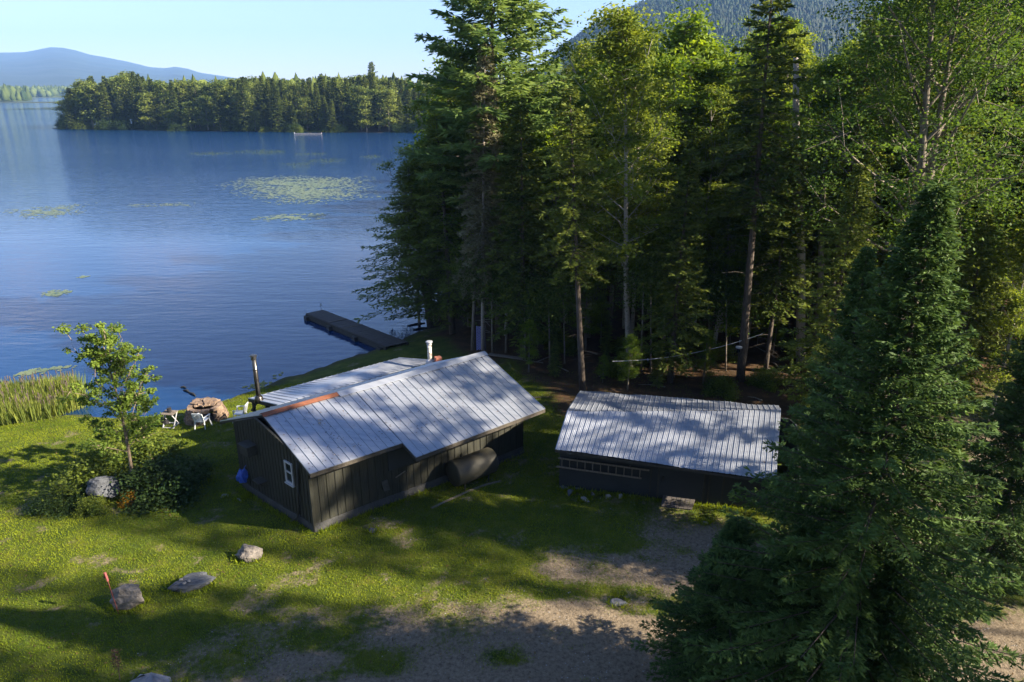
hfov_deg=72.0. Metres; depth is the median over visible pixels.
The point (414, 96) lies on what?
conifer tree
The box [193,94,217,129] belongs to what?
broadleaf tree
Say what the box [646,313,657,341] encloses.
young spruce
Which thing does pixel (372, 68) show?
white pine
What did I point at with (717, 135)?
birch tree
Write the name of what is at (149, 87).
conifer tree
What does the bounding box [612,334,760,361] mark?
clothes line
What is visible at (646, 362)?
shrub
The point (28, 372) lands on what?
lily pads
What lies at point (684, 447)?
shed
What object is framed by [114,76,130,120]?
conifer tree
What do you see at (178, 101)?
conifer tree
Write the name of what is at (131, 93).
conifer tree
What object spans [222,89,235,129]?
conifer tree
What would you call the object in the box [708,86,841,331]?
maple tree
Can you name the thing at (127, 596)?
boulder
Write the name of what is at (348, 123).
conifer tree
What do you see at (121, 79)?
broadleaf tree
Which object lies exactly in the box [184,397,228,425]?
stone fireplace
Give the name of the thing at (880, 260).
birch tree
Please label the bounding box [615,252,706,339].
young tree
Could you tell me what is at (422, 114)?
maple tree
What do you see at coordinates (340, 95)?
broadleaf tree
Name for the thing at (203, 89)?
broadleaf tree
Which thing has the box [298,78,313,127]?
conifer tree
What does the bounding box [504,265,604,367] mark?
young tree
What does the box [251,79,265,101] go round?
broadleaf tree
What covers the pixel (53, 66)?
mountain
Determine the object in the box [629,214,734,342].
maple tree
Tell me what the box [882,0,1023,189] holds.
maple tree
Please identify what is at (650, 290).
young tree
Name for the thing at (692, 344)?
shrub
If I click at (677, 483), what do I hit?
door
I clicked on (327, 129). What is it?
shrub
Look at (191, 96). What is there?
conifer tree
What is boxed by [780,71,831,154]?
birch tree
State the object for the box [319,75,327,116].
conifer tree
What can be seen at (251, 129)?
shrub
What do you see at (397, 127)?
shrub
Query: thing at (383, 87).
broadleaf tree
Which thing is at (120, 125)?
shrub
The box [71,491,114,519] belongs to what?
bush
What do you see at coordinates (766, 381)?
shrub
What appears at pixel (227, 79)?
broadleaf tree
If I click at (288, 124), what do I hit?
shrub
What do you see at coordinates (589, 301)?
maple tree
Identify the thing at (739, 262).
maple tree
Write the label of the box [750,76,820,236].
maple tree
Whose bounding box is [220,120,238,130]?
shrub
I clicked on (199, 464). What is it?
bush
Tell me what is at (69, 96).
conifer tree
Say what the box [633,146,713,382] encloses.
spruce tree
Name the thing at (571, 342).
shrub
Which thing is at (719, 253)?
birch tree
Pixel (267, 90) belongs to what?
conifer tree
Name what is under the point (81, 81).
broadleaf tree
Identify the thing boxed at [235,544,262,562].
boulder
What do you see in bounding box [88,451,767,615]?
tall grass
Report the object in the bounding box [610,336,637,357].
shrub
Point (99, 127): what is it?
shrub
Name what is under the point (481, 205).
conifer tree
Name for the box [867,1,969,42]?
maple tree
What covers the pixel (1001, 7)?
spruce tree
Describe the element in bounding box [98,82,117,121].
conifer tree
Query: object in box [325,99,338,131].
conifer tree
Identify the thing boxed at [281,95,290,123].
conifer tree
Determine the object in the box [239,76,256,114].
conifer tree
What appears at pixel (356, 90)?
broadleaf tree
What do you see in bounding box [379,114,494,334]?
hemlock tree
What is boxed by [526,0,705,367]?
birch tree
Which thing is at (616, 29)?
birch tree
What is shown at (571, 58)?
birch tree
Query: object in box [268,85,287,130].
conifer tree
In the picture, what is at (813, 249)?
spruce tree
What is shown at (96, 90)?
broadleaf tree
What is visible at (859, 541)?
spruce tree
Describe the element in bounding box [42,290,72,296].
lily pads
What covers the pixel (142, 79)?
conifer tree
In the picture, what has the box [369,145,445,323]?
birch tree
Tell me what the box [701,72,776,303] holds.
birch tree
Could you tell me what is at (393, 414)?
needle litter
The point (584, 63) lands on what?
birch tree
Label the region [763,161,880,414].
spruce tree
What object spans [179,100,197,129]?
broadleaf tree
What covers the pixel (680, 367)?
young spruce
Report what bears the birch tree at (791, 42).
on the ground at (616, 656)
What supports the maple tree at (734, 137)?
on the ground at (616, 656)
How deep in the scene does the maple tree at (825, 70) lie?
41.62 m
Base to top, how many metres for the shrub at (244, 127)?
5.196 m
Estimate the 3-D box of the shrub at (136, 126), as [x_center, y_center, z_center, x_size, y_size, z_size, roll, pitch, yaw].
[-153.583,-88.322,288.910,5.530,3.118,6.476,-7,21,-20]
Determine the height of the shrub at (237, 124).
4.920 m
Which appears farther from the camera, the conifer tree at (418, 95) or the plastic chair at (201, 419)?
the conifer tree at (418, 95)
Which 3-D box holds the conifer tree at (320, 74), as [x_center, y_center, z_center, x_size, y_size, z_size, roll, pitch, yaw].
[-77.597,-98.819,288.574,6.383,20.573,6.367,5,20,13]
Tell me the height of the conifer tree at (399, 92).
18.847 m
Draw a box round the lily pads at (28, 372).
[15,365,76,376]
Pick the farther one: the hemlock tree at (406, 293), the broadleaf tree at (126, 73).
the broadleaf tree at (126, 73)
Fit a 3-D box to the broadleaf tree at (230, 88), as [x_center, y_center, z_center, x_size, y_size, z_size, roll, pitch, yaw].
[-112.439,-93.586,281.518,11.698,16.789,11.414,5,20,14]
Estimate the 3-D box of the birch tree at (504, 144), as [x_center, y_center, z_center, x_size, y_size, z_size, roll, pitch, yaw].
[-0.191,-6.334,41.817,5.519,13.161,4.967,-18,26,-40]
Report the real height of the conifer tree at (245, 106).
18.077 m
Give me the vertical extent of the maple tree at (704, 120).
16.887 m
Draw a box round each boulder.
[85,476,119,497]
[109,584,143,609]
[130,672,170,681]
[167,572,215,592]
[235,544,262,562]
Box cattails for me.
[0,369,92,425]
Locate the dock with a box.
[304,303,408,350]
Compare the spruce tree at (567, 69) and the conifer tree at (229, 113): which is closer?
the spruce tree at (567, 69)
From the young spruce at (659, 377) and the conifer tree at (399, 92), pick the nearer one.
the young spruce at (659, 377)
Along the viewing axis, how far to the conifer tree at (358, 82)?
276.63 m
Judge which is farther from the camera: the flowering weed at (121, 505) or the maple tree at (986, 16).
the maple tree at (986, 16)
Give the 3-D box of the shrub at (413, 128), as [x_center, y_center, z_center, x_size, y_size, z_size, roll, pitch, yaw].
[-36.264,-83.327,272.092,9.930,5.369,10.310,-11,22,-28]
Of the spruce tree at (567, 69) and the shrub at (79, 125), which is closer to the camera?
the spruce tree at (567, 69)
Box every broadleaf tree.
[49,100,64,121]
[59,98,81,120]
[70,79,94,121]
[71,86,110,128]
[81,82,113,121]
[102,74,133,122]
[107,75,127,113]
[114,71,135,78]
[132,91,158,124]
[143,80,167,122]
[148,81,180,119]
[156,104,170,123]
[165,109,178,126]
[169,78,198,124]
[178,78,208,115]
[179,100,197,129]
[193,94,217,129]
[197,83,223,126]
[205,78,233,121]
[211,85,238,120]
[217,78,236,83]
[224,90,256,122]
[247,76,258,80]
[247,80,261,119]
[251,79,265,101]
[275,79,292,118]
[278,83,302,120]
[282,81,310,124]
[295,97,316,129]
[318,78,343,108]
[326,83,355,125]
[342,75,362,100]
[342,84,374,129]
[353,94,377,131]
[358,88,393,130]
[371,84,387,126]
[373,87,399,131]
[376,76,398,124]
[421,83,429,100]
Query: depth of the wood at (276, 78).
307.45 m
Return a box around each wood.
[0,83,73,100]
[144,68,736,122]
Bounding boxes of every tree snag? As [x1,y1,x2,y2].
[792,57,805,363]
[810,151,841,359]
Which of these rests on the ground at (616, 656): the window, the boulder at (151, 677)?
the boulder at (151, 677)
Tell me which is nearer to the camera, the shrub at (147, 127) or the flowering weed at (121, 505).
the flowering weed at (121, 505)
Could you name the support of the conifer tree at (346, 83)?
on the ground at (616, 656)
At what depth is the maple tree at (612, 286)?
42.63 m
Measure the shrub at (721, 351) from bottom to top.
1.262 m
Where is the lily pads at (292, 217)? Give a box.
[251,213,325,220]
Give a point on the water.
(211, 290)
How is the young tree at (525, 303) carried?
on the ground at (616, 656)
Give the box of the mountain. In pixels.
[0,47,237,86]
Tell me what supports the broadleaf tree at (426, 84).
on the ground at (616, 656)
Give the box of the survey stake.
[103,572,118,613]
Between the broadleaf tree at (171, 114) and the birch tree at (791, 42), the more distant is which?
the broadleaf tree at (171, 114)
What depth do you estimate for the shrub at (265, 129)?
272.86 m
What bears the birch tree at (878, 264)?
on the ground at (616, 656)
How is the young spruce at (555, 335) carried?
on the ground at (616, 656)
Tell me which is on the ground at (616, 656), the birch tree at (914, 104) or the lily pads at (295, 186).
the birch tree at (914, 104)
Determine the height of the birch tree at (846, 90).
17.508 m
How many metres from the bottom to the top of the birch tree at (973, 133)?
17.567 m
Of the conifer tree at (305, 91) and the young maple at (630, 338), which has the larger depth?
the conifer tree at (305, 91)
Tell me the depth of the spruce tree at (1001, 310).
37.01 m
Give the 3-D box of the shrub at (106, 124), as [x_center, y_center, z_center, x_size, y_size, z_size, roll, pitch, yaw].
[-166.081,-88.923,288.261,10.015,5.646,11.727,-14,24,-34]
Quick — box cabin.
[220,340,544,532]
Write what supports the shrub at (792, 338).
on the ground at (616, 656)
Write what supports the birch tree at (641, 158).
on the ground at (616, 656)
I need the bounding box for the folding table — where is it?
[161,410,179,428]
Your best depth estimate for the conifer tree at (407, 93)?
271.91 m
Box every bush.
[23,448,128,514]
[24,483,93,521]
[43,431,138,482]
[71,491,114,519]
[107,445,216,517]
[112,428,201,480]
[168,451,221,488]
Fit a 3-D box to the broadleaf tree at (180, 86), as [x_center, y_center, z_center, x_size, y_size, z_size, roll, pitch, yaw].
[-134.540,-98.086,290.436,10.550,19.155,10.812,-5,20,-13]
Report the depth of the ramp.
25.19 m
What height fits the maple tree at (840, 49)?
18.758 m
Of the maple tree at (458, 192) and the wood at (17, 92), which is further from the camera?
the wood at (17, 92)
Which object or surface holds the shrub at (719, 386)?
on the ground at (616, 656)
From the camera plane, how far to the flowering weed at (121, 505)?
25.66 m
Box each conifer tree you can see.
[63,87,77,116]
[64,98,76,127]
[76,81,89,121]
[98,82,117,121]
[103,79,117,121]
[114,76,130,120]
[115,91,129,123]
[127,82,142,126]
[130,71,144,123]
[134,73,149,122]
[140,76,147,92]
[145,78,161,126]
[150,105,159,128]
[168,81,183,123]
[173,83,184,123]
[185,85,199,127]
[211,85,228,130]
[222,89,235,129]
[235,78,243,118]
[236,83,252,131]
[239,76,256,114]
[244,77,253,108]
[254,83,263,119]
[258,75,270,126]
[262,103,270,126]
[265,78,272,127]
[268,78,283,126]
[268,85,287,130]
[278,79,289,120]
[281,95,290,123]
[289,104,298,125]
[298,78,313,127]
[306,78,312,123]
[310,82,324,129]
[318,73,322,113]
[318,95,330,127]
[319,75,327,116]
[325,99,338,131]
[326,81,337,125]
[328,77,342,123]
[342,77,355,128]
[343,99,355,129]
[352,76,364,127]
[362,76,370,114]
[369,72,381,127]
[387,76,396,117]
[393,95,405,125]
[394,77,398,114]
[397,79,407,125]
[401,82,415,126]
[409,84,419,118]
[414,110,417,127]
[415,82,426,123]
[451,42,513,349]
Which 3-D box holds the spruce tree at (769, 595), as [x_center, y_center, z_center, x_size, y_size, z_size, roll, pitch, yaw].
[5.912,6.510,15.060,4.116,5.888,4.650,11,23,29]
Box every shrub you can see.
[54,116,66,128]
[58,119,69,128]
[69,119,91,129]
[84,120,92,128]
[93,119,115,129]
[94,123,106,129]
[108,117,132,129]
[132,123,143,128]
[143,125,154,129]
[157,123,168,129]
[166,121,185,130]
[173,123,193,130]
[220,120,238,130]
[232,122,241,130]
[234,123,258,131]
[241,120,263,131]
[258,126,272,131]
[280,120,297,131]
[286,122,306,131]
[291,125,304,132]
[322,125,337,132]
[334,123,349,132]
[389,123,410,132]
[408,119,425,132]
[550,334,583,356]
[593,356,634,379]
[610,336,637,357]
[632,344,656,367]
[676,329,710,349]
[699,371,743,401]
[700,336,737,362]
[744,364,788,393]
[779,331,811,355]
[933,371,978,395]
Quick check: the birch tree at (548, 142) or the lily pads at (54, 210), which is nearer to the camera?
the birch tree at (548, 142)
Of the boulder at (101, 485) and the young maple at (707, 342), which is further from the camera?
the young maple at (707, 342)
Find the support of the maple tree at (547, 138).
on the ground at (616, 656)
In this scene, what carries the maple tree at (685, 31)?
on the ground at (616, 656)
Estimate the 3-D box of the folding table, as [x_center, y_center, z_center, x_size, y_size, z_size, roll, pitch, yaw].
[-15.845,3.636,32.665,0.620,0.727,0.592,2,20,5]
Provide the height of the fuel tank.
1.460 m
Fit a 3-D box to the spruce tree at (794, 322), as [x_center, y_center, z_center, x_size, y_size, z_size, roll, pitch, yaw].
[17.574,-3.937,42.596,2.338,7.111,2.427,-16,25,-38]
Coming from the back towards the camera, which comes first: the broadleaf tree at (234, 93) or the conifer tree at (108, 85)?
the conifer tree at (108, 85)
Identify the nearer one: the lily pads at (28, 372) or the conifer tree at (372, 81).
the lily pads at (28, 372)
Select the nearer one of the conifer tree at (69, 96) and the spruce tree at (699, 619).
the spruce tree at (699, 619)
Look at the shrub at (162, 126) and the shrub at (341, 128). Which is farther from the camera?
the shrub at (162, 126)
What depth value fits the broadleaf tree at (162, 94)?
286.07 m
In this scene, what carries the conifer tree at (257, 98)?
on the ground at (616, 656)
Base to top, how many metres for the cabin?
4.713 m
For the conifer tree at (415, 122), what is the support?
on the ground at (616, 656)
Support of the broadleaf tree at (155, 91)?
on the ground at (616, 656)
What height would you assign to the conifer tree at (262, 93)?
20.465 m
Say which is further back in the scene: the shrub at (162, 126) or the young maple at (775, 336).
the shrub at (162, 126)
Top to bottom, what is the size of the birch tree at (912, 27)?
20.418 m
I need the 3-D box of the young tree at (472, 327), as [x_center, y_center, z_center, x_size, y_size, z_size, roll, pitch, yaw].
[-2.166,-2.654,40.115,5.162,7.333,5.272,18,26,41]
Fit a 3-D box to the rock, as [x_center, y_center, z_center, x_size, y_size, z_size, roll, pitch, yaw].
[3.087,7.558,20.372,0.541,0.110,0.321,0,20,0]
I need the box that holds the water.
[0,97,441,417]
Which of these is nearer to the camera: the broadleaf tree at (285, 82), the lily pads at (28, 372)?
the lily pads at (28, 372)
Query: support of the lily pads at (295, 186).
on the water
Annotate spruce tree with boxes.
[470,101,575,356]
[529,85,619,390]
[555,64,572,110]
[565,43,587,125]
[629,515,764,681]
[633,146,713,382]
[679,180,1023,681]
[696,523,846,681]
[698,0,819,381]
[738,144,819,369]
[752,246,894,550]
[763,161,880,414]
[781,217,817,329]
[784,136,842,327]
[799,19,898,360]
[812,108,896,338]
[815,554,939,681]
[835,112,899,290]
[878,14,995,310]
[917,339,1023,606]
[923,212,1008,420]
[941,24,1005,302]
[947,137,1023,364]
[954,110,1023,356]
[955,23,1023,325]
[972,36,1023,318]
[980,0,1022,100]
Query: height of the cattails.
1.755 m
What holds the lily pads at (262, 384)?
on the water
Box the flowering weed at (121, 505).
[117,489,136,508]
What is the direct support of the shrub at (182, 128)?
on the ground at (616, 656)
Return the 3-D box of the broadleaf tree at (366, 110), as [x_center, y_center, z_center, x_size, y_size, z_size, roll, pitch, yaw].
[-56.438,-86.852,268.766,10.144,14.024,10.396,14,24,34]
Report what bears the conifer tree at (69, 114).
on the ground at (616, 656)
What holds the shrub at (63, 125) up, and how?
on the ground at (616, 656)
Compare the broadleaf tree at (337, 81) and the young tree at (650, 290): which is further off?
the broadleaf tree at (337, 81)
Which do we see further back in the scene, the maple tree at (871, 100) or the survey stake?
the maple tree at (871, 100)
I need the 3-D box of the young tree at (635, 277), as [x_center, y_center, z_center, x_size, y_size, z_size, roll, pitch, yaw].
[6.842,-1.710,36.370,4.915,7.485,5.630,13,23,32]
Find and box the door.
[656,464,706,503]
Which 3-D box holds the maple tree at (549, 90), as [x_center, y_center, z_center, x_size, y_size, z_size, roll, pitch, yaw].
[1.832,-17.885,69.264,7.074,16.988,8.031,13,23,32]
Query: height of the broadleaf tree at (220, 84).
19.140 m
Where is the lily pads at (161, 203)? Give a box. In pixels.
[127,202,195,206]
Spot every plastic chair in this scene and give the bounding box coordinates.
[191,413,212,429]
[232,402,247,417]
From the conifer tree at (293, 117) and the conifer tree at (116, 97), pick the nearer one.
the conifer tree at (293, 117)
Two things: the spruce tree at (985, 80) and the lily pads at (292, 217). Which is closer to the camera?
the spruce tree at (985, 80)
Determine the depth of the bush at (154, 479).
25.77 m
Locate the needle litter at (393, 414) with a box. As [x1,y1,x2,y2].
[277,362,509,466]
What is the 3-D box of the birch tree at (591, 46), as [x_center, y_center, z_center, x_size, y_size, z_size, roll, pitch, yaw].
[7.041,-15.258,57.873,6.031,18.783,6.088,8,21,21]
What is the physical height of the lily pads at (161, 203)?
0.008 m
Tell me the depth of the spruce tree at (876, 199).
38.32 m
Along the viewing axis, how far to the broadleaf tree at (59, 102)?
297.16 m
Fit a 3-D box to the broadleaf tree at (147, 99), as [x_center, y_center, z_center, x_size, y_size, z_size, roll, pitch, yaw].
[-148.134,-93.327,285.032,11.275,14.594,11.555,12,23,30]
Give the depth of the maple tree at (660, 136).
43.90 m
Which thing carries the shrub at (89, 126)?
on the ground at (616, 656)
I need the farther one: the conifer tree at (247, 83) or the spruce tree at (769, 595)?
the conifer tree at (247, 83)
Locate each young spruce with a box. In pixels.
[542,309,562,356]
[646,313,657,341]
[648,341,666,388]
[674,352,685,373]
[786,358,793,374]
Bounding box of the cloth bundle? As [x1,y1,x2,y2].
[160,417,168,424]
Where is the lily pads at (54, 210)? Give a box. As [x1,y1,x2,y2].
[3,203,89,217]
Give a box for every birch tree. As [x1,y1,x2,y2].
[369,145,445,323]
[388,134,451,325]
[391,84,471,243]
[467,119,545,335]
[491,88,575,318]
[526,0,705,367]
[528,156,618,322]
[537,95,580,296]
[542,39,609,295]
[542,148,631,337]
[561,52,574,88]
[573,31,603,144]
[584,89,710,335]
[588,24,675,328]
[592,3,641,205]
[656,82,753,322]
[680,179,768,346]
[694,196,766,332]
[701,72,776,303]
[718,27,824,318]
[766,57,830,162]
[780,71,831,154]
[808,37,896,235]
[853,79,965,333]
[863,14,991,335]
[873,37,983,229]
[875,0,956,290]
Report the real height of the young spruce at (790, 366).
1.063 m
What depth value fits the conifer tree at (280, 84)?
282.53 m
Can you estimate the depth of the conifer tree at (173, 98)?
281.72 m
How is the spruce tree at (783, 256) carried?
on the ground at (616, 656)
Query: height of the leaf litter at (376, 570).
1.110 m
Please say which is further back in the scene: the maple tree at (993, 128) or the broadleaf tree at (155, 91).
the broadleaf tree at (155, 91)
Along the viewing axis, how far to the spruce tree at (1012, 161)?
38.75 m
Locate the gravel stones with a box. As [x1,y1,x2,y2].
[137,489,1023,681]
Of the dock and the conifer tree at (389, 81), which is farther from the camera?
the conifer tree at (389, 81)
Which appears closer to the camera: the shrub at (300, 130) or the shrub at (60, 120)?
the shrub at (300, 130)
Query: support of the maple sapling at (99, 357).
on the ground at (616, 656)
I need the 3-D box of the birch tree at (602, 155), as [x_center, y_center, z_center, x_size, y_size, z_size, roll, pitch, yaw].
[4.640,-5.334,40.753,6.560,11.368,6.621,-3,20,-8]
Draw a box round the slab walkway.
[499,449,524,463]
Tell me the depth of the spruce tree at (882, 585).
13.43 m
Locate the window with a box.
[283,460,294,487]
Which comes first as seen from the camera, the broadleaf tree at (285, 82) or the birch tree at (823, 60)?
the birch tree at (823, 60)
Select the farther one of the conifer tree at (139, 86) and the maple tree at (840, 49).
the conifer tree at (139, 86)
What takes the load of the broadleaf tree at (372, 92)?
on the ground at (616, 656)
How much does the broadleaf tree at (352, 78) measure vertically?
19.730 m
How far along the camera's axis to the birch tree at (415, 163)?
44.06 m
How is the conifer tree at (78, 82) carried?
on the ground at (616, 656)
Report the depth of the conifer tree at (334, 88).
276.45 m
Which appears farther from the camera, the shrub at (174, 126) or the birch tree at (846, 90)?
the shrub at (174, 126)
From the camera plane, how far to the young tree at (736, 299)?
35.92 m
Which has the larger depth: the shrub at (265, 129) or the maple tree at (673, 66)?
the shrub at (265, 129)
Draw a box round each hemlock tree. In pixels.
[351,163,488,328]
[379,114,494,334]
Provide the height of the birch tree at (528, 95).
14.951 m
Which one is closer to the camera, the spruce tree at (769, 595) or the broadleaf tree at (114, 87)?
the spruce tree at (769, 595)
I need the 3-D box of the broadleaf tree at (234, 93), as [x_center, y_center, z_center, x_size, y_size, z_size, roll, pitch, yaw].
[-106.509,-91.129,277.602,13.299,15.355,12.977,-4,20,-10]
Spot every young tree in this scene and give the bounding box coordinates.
[419,228,502,349]
[449,252,519,352]
[459,251,539,352]
[479,251,572,359]
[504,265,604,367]
[526,260,612,363]
[597,242,698,372]
[599,238,707,370]
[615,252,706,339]
[642,247,733,363]
[648,258,743,358]
[680,252,779,370]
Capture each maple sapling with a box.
[52,321,163,489]
[104,386,159,437]
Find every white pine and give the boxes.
[365,61,378,125]
[400,0,590,334]
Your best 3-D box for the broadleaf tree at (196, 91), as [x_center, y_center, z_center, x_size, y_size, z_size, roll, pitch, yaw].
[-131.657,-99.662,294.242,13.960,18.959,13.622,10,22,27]
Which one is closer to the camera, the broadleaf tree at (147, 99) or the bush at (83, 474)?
the bush at (83, 474)
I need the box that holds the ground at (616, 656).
[0,94,1023,681]
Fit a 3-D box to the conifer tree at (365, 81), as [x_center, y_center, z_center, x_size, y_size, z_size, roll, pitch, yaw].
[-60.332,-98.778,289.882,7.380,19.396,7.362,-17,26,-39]
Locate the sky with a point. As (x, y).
(228, 38)
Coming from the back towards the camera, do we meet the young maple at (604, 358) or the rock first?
the young maple at (604, 358)
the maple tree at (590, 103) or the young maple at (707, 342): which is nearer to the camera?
the young maple at (707, 342)
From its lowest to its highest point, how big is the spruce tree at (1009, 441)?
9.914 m
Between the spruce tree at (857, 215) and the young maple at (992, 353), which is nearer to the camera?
the spruce tree at (857, 215)
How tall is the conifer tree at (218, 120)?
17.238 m
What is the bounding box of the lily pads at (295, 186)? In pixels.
[221,175,380,204]
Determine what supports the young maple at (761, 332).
on the ground at (616, 656)
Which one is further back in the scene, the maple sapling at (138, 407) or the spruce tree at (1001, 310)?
the spruce tree at (1001, 310)
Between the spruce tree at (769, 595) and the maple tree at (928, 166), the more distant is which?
the maple tree at (928, 166)
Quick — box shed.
[555,391,800,509]
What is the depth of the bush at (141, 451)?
28.20 m
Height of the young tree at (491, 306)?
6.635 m
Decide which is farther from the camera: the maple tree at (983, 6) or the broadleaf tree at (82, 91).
the broadleaf tree at (82, 91)
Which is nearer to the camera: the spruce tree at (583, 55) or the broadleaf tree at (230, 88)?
the spruce tree at (583, 55)
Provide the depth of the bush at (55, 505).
25.13 m
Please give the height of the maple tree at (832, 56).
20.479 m
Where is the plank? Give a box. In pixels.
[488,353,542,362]
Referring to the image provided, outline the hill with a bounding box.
[2,0,888,102]
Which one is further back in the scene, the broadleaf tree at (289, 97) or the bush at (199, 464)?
the broadleaf tree at (289, 97)
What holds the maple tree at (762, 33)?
on the ground at (616, 656)
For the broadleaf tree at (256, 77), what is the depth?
321.37 m
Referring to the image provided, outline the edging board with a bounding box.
[430,480,501,508]
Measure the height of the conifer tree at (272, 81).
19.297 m
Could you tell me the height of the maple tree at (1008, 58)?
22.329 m
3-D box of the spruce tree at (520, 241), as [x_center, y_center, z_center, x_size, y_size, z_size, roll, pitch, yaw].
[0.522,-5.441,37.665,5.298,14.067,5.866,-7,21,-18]
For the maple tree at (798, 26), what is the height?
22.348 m
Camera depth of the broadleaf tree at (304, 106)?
273.70 m
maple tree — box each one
[387,167,461,319]
[394,55,475,295]
[402,99,515,326]
[459,78,514,311]
[506,72,551,100]
[515,120,609,321]
[554,63,620,304]
[558,264,620,351]
[581,41,675,315]
[584,27,689,306]
[595,45,713,318]
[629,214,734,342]
[640,0,755,236]
[641,36,755,305]
[665,53,739,205]
[705,200,813,352]
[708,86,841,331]
[725,67,773,287]
[727,14,792,129]
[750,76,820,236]
[756,0,1023,387]
[761,12,832,61]
[763,47,862,313]
[777,89,843,228]
[803,22,936,284]
[821,37,864,60]
[825,42,851,60]
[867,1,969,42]
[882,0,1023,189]
[950,75,1023,333]
[967,186,1023,426]
[971,0,1001,40]
[971,2,1023,233]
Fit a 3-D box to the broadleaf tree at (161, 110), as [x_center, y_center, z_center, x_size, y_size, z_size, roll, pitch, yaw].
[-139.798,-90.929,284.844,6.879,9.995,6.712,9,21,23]
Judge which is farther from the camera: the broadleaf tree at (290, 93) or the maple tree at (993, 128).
the broadleaf tree at (290, 93)
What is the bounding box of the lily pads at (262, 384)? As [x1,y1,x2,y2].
[242,372,282,388]
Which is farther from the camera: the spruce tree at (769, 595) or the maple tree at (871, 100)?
the maple tree at (871, 100)
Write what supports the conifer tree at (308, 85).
on the ground at (616, 656)
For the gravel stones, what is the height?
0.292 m
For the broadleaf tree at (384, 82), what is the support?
on the ground at (616, 656)
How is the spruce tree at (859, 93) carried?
on the ground at (616, 656)
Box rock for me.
[610,598,626,606]
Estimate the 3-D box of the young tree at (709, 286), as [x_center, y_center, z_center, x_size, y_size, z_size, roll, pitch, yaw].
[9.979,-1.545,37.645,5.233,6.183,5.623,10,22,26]
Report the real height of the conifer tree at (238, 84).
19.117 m
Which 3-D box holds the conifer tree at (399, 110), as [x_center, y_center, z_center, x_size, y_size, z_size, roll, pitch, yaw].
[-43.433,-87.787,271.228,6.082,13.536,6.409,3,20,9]
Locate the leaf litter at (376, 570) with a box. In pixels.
[0,412,1023,681]
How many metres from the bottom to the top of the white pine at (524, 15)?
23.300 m
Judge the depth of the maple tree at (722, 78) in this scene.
42.75 m
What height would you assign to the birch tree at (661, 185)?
14.445 m
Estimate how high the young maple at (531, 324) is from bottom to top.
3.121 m
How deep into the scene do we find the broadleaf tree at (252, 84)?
297.04 m
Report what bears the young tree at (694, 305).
on the ground at (616, 656)
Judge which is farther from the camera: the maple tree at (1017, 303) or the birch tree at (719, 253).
the birch tree at (719, 253)
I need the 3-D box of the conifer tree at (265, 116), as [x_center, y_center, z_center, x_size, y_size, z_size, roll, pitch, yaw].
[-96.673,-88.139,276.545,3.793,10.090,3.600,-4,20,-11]
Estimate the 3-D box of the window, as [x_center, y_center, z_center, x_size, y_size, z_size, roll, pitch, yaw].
[-7.568,4.490,23.866,0.520,0.870,0.097,16,25,38]
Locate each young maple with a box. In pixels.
[514,317,541,371]
[596,353,609,382]
[614,331,645,389]
[690,325,720,383]
[750,315,769,344]
[761,311,788,353]
[987,345,1001,370]
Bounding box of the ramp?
[661,495,694,509]
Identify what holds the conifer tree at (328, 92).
on the ground at (616, 656)
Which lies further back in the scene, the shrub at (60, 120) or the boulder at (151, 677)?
the shrub at (60, 120)
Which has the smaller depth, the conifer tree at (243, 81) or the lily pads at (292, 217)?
the lily pads at (292, 217)
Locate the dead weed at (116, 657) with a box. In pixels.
[109,647,122,680]
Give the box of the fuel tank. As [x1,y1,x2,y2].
[446,447,498,490]
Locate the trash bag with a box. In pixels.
[236,465,247,482]
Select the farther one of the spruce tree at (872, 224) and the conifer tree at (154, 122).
the conifer tree at (154, 122)
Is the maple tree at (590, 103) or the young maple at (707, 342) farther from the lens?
the maple tree at (590, 103)
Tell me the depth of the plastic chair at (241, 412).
32.70 m
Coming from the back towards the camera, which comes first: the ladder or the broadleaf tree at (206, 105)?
the broadleaf tree at (206, 105)
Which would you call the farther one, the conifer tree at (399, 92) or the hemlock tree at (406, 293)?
the conifer tree at (399, 92)
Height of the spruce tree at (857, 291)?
10.349 m
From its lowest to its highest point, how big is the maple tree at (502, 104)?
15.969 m
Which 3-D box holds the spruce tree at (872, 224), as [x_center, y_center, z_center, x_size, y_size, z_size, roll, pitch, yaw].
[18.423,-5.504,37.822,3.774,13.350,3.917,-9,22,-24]
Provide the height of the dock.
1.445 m
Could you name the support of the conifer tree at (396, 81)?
on the ground at (616, 656)
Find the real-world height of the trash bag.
0.576 m
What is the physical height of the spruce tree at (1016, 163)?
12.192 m
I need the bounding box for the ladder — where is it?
[556,457,648,478]
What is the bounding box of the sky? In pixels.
[0,0,892,82]
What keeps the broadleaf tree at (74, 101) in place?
on the ground at (616, 656)

